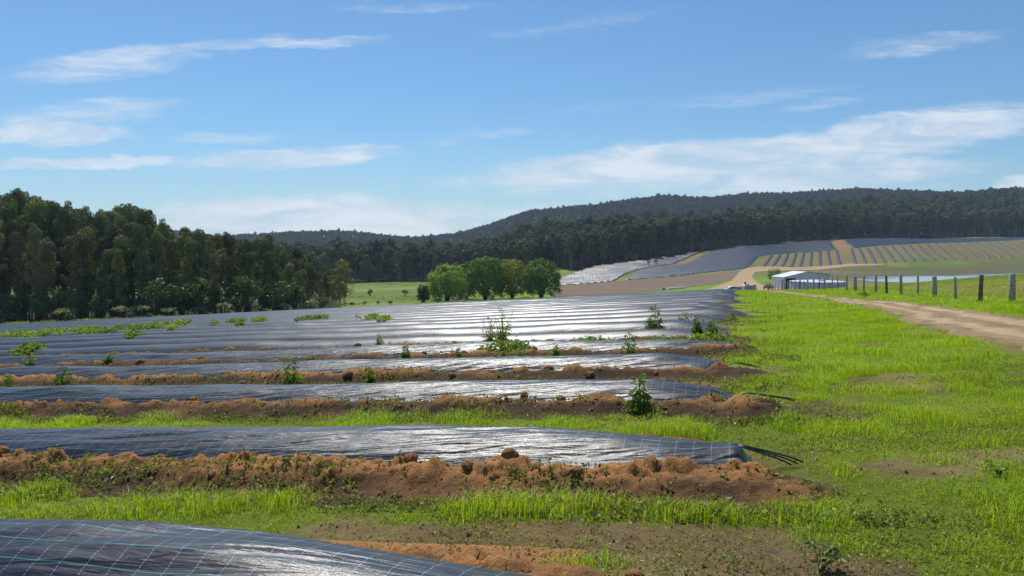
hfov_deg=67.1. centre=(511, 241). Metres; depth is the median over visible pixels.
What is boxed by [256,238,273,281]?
gum tree
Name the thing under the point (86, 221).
gum tree
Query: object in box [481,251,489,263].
forest tree
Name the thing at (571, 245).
forest tree
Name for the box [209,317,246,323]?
creeper patch
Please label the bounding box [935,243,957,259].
mulch strip
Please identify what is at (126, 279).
gum tree
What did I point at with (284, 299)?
understorey bush
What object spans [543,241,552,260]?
forest tree
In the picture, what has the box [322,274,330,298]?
gum tree
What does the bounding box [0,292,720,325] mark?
mulched row
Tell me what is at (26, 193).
gum tree
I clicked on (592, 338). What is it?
leafy clump
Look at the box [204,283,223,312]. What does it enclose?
understorey bush
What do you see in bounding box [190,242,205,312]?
gum tree
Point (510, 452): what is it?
clay clod
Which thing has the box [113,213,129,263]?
gum tree
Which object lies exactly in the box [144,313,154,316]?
pale shrub
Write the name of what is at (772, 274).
tree
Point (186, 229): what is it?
gum tree
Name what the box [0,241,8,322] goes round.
gum tree
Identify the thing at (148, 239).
gum tree
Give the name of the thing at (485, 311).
mulched row
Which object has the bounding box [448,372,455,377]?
clay clod
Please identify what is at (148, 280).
gum tree
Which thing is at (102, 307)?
understorey bush
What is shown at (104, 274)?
gum tree
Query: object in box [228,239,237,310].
gum tree
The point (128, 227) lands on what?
gum tree
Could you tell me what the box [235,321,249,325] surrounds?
creeper patch
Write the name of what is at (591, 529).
soil crumbs
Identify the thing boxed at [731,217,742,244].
forest tree
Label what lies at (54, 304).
understorey bush
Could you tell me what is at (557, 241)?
forest tree
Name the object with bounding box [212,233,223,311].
gum tree
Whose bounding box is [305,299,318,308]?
pale shrub
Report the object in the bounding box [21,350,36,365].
tall weed
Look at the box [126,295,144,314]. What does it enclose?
understorey bush
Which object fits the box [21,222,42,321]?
gum tree
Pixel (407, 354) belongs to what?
tall weed
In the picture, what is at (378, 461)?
clay clod
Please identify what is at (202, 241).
gum tree
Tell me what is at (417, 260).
forest tree
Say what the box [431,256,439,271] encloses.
forest tree
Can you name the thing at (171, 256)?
gum tree
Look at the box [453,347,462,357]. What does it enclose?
tall weed
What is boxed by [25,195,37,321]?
gum tree
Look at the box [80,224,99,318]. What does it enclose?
gum tree
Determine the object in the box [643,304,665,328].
tall weed
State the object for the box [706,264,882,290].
farm track
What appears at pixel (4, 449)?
clay clod
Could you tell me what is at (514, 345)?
leafy clump
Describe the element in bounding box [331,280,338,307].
gum tree
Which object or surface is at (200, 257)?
gum tree
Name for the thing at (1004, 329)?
dirt road
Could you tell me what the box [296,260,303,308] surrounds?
gum tree
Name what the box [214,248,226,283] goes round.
gum tree
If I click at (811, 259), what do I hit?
mulch strip
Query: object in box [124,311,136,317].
pale shrub
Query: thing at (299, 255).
gum tree
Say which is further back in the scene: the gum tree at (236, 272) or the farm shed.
the farm shed
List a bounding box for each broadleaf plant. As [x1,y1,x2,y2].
[681,565,693,575]
[803,541,851,573]
[984,459,1008,477]
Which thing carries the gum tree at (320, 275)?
on the ground at (644, 529)
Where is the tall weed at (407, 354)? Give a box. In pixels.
[399,341,411,358]
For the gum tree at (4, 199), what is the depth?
123.77 m
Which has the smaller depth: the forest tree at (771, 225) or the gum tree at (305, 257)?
the gum tree at (305, 257)
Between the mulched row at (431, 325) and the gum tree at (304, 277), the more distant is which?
the gum tree at (304, 277)
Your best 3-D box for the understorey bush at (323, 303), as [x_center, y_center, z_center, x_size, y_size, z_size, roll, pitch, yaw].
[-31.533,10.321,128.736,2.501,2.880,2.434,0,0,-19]
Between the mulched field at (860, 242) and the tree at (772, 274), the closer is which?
the tree at (772, 274)
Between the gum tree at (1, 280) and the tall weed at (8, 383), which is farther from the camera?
the gum tree at (1, 280)
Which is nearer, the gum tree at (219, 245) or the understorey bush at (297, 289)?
the understorey bush at (297, 289)
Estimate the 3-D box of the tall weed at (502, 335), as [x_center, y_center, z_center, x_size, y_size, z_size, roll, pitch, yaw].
[-0.278,2.355,21.081,0.620,1.177,0.584,0,0,-40]
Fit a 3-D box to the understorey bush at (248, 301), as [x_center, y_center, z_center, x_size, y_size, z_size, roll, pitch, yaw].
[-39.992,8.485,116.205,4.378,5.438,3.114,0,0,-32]
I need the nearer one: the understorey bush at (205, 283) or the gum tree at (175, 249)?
the understorey bush at (205, 283)
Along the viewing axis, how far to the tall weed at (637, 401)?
9.32 m
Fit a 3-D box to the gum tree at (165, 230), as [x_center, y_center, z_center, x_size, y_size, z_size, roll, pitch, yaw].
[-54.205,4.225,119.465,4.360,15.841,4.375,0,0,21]
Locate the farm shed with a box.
[771,271,828,288]
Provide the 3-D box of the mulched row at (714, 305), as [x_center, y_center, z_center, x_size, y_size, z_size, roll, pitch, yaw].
[-15.396,4.952,44.620,56.342,3.937,2.120,0,0,16]
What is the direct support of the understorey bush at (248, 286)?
on the ground at (644, 529)
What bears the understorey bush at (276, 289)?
on the ground at (644, 529)
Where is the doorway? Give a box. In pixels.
[781,278,794,288]
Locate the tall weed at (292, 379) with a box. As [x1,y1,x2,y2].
[281,356,308,384]
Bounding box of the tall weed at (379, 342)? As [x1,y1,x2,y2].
[374,333,385,344]
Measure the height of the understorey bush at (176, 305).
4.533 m
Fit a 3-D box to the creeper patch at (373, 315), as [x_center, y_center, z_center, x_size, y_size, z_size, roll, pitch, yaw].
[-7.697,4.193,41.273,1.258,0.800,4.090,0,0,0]
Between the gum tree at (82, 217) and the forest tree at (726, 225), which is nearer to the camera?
the gum tree at (82, 217)
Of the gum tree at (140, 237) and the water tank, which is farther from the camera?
the water tank
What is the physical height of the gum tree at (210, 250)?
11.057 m
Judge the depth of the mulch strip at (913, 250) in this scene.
425.10 m
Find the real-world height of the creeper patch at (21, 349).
0.696 m
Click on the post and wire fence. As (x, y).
(1012, 286)
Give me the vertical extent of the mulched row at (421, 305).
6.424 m
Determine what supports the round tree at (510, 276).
on the ground at (644, 529)
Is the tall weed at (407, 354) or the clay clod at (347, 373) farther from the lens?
the tall weed at (407, 354)
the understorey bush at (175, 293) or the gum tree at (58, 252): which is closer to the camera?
the understorey bush at (175, 293)
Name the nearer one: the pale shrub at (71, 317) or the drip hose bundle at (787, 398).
the drip hose bundle at (787, 398)
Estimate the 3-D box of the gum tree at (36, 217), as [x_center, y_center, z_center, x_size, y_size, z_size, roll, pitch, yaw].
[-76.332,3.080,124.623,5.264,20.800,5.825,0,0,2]
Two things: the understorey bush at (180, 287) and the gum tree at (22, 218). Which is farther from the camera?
the gum tree at (22, 218)
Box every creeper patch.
[0,330,38,337]
[5,327,67,337]
[7,326,54,332]
[7,341,47,356]
[13,329,52,337]
[36,325,87,333]
[54,321,160,335]
[67,325,103,332]
[86,320,178,333]
[122,330,147,338]
[143,320,188,329]
[163,323,195,330]
[174,318,192,321]
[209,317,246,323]
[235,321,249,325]
[251,316,267,321]
[293,313,328,320]
[356,313,378,320]
[376,314,396,321]
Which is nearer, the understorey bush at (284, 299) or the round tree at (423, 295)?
the understorey bush at (284, 299)
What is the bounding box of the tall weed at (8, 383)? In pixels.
[0,373,14,386]
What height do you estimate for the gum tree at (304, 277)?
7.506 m
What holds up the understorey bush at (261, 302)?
on the ground at (644, 529)
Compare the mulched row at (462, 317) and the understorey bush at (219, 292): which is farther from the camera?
the understorey bush at (219, 292)
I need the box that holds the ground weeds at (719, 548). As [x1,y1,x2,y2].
[1,355,1023,575]
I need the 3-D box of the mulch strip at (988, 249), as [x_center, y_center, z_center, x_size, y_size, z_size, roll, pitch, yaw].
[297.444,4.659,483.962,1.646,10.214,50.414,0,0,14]
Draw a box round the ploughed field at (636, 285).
[551,271,738,295]
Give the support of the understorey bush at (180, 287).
on the ground at (644, 529)
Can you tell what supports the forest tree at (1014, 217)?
on the ground at (644, 529)
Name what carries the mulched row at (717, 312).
on the ground at (644, 529)
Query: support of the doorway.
in the farm shed
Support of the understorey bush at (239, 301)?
on the ground at (644, 529)
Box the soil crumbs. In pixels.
[1,339,1017,575]
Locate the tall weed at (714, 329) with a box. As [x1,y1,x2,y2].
[702,318,718,335]
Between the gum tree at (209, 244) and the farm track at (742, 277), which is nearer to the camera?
the gum tree at (209, 244)
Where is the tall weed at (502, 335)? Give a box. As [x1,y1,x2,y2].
[494,307,513,340]
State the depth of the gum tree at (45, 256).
109.22 m
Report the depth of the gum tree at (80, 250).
108.61 m
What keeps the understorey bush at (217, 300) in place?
on the ground at (644, 529)
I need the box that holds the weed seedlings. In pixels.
[0,313,947,527]
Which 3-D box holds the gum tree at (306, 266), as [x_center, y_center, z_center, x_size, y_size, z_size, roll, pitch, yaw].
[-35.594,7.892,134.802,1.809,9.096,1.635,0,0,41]
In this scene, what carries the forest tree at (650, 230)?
on the ground at (644, 529)
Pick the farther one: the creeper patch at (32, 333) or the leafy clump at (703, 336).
the creeper patch at (32, 333)
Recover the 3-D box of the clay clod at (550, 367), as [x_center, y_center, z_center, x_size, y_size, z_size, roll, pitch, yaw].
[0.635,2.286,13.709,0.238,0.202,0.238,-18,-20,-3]
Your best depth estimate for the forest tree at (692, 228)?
415.03 m
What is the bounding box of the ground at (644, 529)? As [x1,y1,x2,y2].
[0,195,1023,575]
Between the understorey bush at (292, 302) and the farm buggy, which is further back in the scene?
the farm buggy
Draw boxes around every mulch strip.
[763,254,772,266]
[771,254,781,266]
[781,254,789,266]
[790,253,797,266]
[799,252,804,265]
[809,252,812,265]
[818,251,821,265]
[827,250,831,264]
[835,250,841,264]
[850,249,857,263]
[858,248,866,262]
[866,248,876,262]
[874,247,885,261]
[883,246,896,261]
[891,246,905,261]
[901,245,915,260]
[908,245,925,260]
[917,244,935,259]
[926,244,945,259]
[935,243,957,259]
[945,243,967,258]
[954,242,978,258]
[964,242,990,258]
[972,241,1001,257]
[983,241,1013,257]
[994,241,1023,256]
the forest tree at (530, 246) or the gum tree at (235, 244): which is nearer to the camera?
the gum tree at (235, 244)
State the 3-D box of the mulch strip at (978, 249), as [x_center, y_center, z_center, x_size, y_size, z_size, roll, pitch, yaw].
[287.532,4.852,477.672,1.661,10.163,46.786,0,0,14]
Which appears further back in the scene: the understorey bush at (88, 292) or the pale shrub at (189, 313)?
the understorey bush at (88, 292)
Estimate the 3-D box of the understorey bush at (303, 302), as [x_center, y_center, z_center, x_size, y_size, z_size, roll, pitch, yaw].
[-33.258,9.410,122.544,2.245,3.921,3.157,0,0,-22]
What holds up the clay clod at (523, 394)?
on the mulched row at (243, 396)
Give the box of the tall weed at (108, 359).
[103,354,114,362]
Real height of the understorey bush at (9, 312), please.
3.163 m
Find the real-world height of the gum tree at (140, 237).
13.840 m
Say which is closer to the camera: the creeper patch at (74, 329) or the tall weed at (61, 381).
the tall weed at (61, 381)
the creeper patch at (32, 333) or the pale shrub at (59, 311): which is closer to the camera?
the creeper patch at (32, 333)
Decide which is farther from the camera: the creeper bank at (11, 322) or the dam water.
the dam water
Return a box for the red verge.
[675,251,708,264]
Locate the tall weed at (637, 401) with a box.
[623,371,653,414]
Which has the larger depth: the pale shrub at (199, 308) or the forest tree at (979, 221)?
the forest tree at (979, 221)
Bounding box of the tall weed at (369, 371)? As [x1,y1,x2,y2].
[364,367,378,382]
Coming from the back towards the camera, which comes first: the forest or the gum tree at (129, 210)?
the forest
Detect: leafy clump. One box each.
[470,339,531,356]
[572,335,617,339]
[640,335,676,339]
[677,332,739,342]
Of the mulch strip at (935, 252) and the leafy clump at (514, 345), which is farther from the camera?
the mulch strip at (935, 252)
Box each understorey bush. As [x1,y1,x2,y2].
[0,298,24,320]
[0,304,19,321]
[0,311,8,323]
[1,291,23,321]
[10,311,28,320]
[16,294,34,321]
[28,285,50,321]
[30,294,54,317]
[33,296,52,320]
[50,285,73,320]
[50,307,64,320]
[51,299,65,320]
[64,295,89,320]
[66,286,87,316]
[73,284,96,318]
[73,295,88,318]
[85,295,101,318]
[93,292,109,318]
[102,296,127,318]
[105,285,139,317]
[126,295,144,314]
[133,298,153,315]
[142,278,165,314]
[147,276,171,314]
[155,287,176,315]
[162,283,180,315]
[171,296,189,314]
[174,283,188,314]
[180,296,202,313]
[186,276,211,313]
[186,278,209,313]
[196,294,214,313]
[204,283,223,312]
[211,294,224,313]
[219,280,240,310]
[223,276,241,311]
[228,292,248,311]
[237,275,263,311]
[240,280,256,311]
[252,275,268,310]
[257,288,271,310]
[261,300,274,310]
[264,279,292,310]
[267,287,288,309]
[279,272,302,309]
[283,282,306,308]
[285,294,300,308]
[289,288,307,309]
[299,293,307,308]
[315,296,329,307]
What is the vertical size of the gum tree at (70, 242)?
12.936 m
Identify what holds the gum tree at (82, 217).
on the ground at (644, 529)
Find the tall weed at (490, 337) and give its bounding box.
[480,317,496,341]
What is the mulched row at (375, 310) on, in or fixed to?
on the ground at (644, 529)
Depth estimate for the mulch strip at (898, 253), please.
406.30 m
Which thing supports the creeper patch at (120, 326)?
on the ground at (644, 529)
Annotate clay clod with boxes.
[0,446,10,453]
[135,359,144,364]
[186,396,198,400]
[207,471,215,476]
[343,370,352,377]
[373,458,384,463]
[390,492,400,498]
[404,452,417,462]
[434,553,446,557]
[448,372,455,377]
[461,459,472,470]
[489,471,501,480]
[501,448,518,457]
[520,391,527,397]
[531,462,543,469]
[541,365,553,370]
[556,395,565,400]
[566,466,584,477]
[584,370,594,377]
[624,569,644,575]
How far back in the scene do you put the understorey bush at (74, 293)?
110.67 m
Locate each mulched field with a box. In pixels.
[559,252,700,284]
[626,240,834,279]
[845,237,1023,247]
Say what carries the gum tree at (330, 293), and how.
on the ground at (644, 529)
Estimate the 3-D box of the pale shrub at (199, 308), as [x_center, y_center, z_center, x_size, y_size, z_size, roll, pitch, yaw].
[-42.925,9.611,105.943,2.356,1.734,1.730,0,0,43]
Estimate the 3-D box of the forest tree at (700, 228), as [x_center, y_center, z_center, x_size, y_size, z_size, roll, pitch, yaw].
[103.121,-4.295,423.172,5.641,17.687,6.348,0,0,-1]
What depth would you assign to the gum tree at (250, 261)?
114.60 m
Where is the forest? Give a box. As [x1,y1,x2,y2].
[173,186,1023,281]
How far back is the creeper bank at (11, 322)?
103.07 m
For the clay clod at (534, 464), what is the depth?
6.28 m
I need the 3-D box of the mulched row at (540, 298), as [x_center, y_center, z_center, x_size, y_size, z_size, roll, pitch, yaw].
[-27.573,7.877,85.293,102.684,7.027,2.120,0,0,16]
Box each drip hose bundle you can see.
[727,362,759,367]
[732,392,798,400]
[739,444,803,464]
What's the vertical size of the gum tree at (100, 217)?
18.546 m
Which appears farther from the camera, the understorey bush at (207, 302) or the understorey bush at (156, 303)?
the understorey bush at (207, 302)
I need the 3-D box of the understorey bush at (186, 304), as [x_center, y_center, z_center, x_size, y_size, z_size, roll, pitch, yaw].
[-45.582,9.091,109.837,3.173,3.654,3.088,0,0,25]
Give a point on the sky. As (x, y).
(411, 118)
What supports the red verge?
on the ground at (644, 529)
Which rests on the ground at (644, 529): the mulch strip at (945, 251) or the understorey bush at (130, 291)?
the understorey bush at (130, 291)
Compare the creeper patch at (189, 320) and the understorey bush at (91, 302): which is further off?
the understorey bush at (91, 302)
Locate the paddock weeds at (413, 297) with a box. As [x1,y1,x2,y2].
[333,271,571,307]
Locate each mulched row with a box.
[0,290,723,324]
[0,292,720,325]
[0,292,741,326]
[0,294,725,327]
[0,295,744,328]
[0,297,727,329]
[0,298,749,331]
[0,301,718,332]
[0,308,756,340]
[0,314,742,344]
[0,320,738,349]
[0,328,748,356]
[0,339,764,367]
[0,353,777,386]
[0,379,807,423]
[0,424,837,515]
[0,519,605,575]
[1,306,712,337]
[3,290,738,324]
[18,289,734,323]
[64,303,744,332]
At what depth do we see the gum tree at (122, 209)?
139.32 m
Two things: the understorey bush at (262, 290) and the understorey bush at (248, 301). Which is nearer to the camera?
the understorey bush at (248, 301)
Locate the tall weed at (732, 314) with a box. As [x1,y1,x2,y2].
[729,311,737,320]
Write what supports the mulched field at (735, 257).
on the ground at (644, 529)
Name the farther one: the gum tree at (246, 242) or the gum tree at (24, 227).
the gum tree at (246, 242)
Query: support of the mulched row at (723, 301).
on the ground at (644, 529)
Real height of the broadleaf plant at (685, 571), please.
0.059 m
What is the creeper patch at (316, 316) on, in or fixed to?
on the ground at (644, 529)
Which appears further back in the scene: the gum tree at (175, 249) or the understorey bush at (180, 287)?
the gum tree at (175, 249)
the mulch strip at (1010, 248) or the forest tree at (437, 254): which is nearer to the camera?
the forest tree at (437, 254)
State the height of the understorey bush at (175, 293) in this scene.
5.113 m
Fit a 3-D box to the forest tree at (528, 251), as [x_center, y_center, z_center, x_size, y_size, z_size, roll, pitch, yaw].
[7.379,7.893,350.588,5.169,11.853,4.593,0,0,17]
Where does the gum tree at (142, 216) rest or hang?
on the ground at (644, 529)
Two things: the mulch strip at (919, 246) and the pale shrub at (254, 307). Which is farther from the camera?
the mulch strip at (919, 246)
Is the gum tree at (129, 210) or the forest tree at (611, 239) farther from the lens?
the forest tree at (611, 239)
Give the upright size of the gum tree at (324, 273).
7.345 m
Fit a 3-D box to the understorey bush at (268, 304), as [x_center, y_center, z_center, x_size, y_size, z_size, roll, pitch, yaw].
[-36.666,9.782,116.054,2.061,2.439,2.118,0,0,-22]
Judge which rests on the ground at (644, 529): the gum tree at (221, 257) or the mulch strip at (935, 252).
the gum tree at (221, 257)
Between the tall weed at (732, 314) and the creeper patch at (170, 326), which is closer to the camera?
the tall weed at (732, 314)
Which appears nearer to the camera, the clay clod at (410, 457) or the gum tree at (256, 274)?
the clay clod at (410, 457)
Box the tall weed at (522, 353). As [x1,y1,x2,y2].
[515,346,526,355]
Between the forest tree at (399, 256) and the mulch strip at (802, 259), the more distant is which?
the mulch strip at (802, 259)
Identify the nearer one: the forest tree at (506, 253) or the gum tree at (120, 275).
the gum tree at (120, 275)
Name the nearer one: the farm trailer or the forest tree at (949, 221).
the farm trailer
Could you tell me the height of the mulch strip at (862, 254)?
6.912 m
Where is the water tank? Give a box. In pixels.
[789,279,845,289]
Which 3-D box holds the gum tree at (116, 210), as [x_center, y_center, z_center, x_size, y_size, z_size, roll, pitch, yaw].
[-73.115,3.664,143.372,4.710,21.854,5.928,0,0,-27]
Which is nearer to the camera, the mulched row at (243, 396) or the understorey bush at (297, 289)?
the mulched row at (243, 396)
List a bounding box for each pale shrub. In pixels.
[51,308,77,320]
[64,315,77,320]
[111,306,128,317]
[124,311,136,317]
[127,304,150,316]
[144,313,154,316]
[161,307,175,315]
[185,311,196,314]
[191,306,206,314]
[216,302,233,312]
[251,305,260,311]
[278,303,289,308]
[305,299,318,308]
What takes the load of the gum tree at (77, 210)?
on the ground at (644, 529)
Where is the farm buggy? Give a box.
[763,282,773,289]
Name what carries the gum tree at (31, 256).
on the ground at (644, 529)
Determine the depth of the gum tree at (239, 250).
130.83 m
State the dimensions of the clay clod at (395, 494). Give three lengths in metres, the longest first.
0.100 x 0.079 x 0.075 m
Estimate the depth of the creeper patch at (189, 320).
54.65 m
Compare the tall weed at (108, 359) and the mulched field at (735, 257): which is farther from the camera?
the mulched field at (735, 257)
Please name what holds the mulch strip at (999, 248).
on the strip plot
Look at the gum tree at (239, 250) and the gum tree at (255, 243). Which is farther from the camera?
the gum tree at (255, 243)
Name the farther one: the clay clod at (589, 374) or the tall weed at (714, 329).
the tall weed at (714, 329)
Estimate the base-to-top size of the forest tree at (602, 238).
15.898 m
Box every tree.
[0,193,27,322]
[0,195,22,323]
[0,202,22,323]
[0,219,7,275]
[0,219,25,296]
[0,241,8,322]
[0,247,7,287]
[7,188,26,321]
[12,221,34,320]
[13,287,30,321]
[16,214,29,320]
[21,191,29,210]
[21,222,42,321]
[22,197,54,321]
[23,230,45,321]
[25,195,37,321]
[28,249,52,287]
[30,237,60,319]
[33,241,56,319]
[40,200,65,320]
[51,247,70,306]
[52,200,82,318]
[58,236,79,314]
[67,208,86,286]
[67,228,79,277]
[69,232,93,318]
[72,209,89,228]
[72,215,86,316]
[76,226,99,313]
[80,206,93,226]
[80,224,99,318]
[83,237,98,317]
[92,209,108,308]
[92,236,110,294]
[93,213,108,294]
[94,249,113,317]
[98,221,124,295]
[99,243,123,318]
[104,210,115,317]
[108,203,125,228]
[109,234,133,315]
[111,248,128,315]
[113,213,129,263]
[113,261,129,294]
[117,206,126,215]
[122,221,141,312]
[123,203,140,222]
[128,223,153,313]
[129,208,152,316]
[142,232,165,301]
[143,257,154,302]
[144,209,156,311]
[145,230,165,314]
[153,218,175,314]
[162,240,182,285]
[165,230,178,274]
[166,259,181,315]
[174,231,187,313]
[177,227,190,268]
[178,240,198,312]
[180,237,190,314]
[181,243,190,286]
[190,228,209,277]
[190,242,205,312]
[193,240,204,313]
[200,236,216,281]
[201,234,212,241]
[203,247,221,311]
[206,253,218,312]
[211,261,221,296]
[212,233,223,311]
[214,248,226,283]
[215,237,227,311]
[217,253,228,312]
[220,232,237,290]
[222,258,234,299]
[223,257,239,309]
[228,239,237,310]
[234,241,243,311]
[237,239,257,271]
[239,250,253,281]
[242,252,256,311]
[251,238,260,269]
[253,265,263,311]
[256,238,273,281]
[257,251,275,301]
[258,239,274,270]
[259,233,275,264]
[274,271,281,285]
[275,245,288,309]
[278,249,288,272]
[283,263,294,307]
[291,247,303,263]
[291,258,300,306]
[292,270,305,308]
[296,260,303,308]
[300,270,309,308]
[303,254,310,308]
[303,261,310,308]
[304,264,317,308]
[311,270,318,308]
[317,272,322,307]
[321,271,329,307]
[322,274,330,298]
[327,259,356,307]
[329,275,336,299]
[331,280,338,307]
[337,246,347,273]
[339,273,344,307]
[343,252,353,281]
[359,255,372,282]
[393,251,403,275]
[412,255,419,280]
[416,284,430,301]
[418,250,430,280]
[426,263,469,300]
[431,249,441,275]
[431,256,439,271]
[441,251,449,272]
[449,262,475,298]
[464,256,506,299]
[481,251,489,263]
[487,247,493,257]
[490,259,528,298]
[501,248,510,264]
[512,245,521,260]
[520,257,562,297]
[524,247,533,264]
[527,244,535,267]
[529,243,540,261]
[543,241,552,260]
[552,234,561,266]
[564,236,578,269]
[597,231,608,258]
[604,233,619,262]
[630,225,645,259]
[643,224,657,256]
[662,220,673,253]
[685,222,699,250]
[696,219,705,249]
[709,220,721,245]
[721,218,731,246]
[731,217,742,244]
[743,215,755,244]
[753,221,759,244]
[764,214,778,243]
[767,268,780,279]
[784,213,793,241]
[822,211,829,239]
[883,214,891,237]
[947,219,951,236]
[975,212,985,236]
[1008,214,1020,235]
[1012,211,1021,232]
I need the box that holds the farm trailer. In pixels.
[742,282,756,290]
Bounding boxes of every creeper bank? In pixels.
[1,320,28,323]
[29,320,57,322]
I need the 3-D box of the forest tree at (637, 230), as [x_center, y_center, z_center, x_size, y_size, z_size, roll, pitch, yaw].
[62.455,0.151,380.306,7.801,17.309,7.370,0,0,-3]
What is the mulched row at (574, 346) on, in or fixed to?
on the ground at (644, 529)
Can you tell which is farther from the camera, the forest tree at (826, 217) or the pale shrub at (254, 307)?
the forest tree at (826, 217)
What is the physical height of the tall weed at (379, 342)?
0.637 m
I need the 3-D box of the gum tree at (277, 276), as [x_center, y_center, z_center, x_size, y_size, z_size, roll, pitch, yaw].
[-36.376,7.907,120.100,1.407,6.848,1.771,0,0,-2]
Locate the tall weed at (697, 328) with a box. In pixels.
[689,316,703,332]
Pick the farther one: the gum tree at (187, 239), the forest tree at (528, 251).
the forest tree at (528, 251)
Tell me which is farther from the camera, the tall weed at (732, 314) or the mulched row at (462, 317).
the mulched row at (462, 317)
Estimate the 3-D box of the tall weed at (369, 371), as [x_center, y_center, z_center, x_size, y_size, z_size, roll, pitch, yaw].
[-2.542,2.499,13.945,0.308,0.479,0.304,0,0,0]
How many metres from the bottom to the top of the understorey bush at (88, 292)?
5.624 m
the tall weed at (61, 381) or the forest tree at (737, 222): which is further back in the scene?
the forest tree at (737, 222)
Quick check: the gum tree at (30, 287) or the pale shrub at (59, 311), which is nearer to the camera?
the pale shrub at (59, 311)
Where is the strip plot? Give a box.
[754,240,1023,266]
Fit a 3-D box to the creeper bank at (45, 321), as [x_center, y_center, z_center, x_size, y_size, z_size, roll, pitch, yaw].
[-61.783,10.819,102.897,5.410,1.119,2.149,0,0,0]
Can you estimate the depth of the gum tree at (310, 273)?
125.56 m
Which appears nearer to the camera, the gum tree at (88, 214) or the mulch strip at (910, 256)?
the gum tree at (88, 214)
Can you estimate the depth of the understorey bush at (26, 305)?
115.54 m
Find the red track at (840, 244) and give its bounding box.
[832,240,851,249]
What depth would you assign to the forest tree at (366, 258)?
349.54 m
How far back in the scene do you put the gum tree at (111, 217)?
139.56 m
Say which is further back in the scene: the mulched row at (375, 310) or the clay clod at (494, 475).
the mulched row at (375, 310)
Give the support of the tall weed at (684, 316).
on the ground at (644, 529)
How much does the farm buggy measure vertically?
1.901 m
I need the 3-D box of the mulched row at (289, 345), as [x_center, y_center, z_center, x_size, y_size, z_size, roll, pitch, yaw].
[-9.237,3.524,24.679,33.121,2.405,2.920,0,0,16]
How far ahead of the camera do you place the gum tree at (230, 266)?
113.48 m
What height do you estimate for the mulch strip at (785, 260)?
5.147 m
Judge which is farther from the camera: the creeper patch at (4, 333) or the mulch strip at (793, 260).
the mulch strip at (793, 260)
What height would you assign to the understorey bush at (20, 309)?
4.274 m
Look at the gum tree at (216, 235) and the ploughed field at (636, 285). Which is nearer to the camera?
the gum tree at (216, 235)
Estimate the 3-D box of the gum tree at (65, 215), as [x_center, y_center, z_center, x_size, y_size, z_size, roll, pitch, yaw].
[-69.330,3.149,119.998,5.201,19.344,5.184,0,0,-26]
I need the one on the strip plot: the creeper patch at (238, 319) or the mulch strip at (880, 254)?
the mulch strip at (880, 254)
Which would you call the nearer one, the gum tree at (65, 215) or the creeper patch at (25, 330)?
the creeper patch at (25, 330)
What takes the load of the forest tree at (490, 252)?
on the ground at (644, 529)
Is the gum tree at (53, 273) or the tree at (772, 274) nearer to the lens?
the gum tree at (53, 273)
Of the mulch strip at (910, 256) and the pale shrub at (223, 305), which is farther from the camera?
the mulch strip at (910, 256)
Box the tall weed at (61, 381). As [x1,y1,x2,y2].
[51,364,72,385]
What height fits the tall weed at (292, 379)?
0.770 m
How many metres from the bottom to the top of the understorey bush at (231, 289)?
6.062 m
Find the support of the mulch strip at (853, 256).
on the strip plot
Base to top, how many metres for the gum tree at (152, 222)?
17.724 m
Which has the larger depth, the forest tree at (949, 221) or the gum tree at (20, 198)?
the forest tree at (949, 221)
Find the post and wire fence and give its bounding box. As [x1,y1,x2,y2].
[768,273,1015,302]
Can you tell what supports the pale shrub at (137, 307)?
on the ground at (644, 529)
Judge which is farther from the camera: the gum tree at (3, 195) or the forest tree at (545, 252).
the forest tree at (545, 252)
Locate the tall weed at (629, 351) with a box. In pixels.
[622,331,636,353]
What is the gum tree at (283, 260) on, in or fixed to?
on the ground at (644, 529)
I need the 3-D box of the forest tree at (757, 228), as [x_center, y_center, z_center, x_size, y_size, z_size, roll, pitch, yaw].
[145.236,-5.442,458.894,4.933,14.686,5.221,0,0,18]
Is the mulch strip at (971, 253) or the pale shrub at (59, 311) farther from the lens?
the mulch strip at (971, 253)
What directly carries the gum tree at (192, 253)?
on the ground at (644, 529)
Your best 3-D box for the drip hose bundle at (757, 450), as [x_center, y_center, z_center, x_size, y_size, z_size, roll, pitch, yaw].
[2.082,1.784,6.497,0.705,0.128,0.111,0,0,18]
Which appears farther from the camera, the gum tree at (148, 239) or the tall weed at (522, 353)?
the gum tree at (148, 239)
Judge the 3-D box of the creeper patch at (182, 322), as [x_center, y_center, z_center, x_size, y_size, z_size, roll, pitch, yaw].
[-21.536,5.320,47.862,1.338,0.908,6.289,0,0,0]
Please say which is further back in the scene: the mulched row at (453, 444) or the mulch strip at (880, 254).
the mulch strip at (880, 254)
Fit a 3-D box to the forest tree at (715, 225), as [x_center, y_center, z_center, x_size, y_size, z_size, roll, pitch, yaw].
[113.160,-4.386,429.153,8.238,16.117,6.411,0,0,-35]
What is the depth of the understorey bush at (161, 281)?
106.69 m
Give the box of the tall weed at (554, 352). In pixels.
[549,345,561,355]
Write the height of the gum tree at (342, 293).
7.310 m
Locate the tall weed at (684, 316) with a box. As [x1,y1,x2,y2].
[678,310,691,319]
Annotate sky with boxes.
[0,0,1023,236]
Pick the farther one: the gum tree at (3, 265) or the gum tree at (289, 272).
the gum tree at (289, 272)
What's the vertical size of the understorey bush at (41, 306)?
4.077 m
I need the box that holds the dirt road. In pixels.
[766,291,1023,349]
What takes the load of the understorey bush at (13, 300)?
on the ground at (644, 529)
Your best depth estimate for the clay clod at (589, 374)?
13.02 m
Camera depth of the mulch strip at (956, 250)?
460.05 m

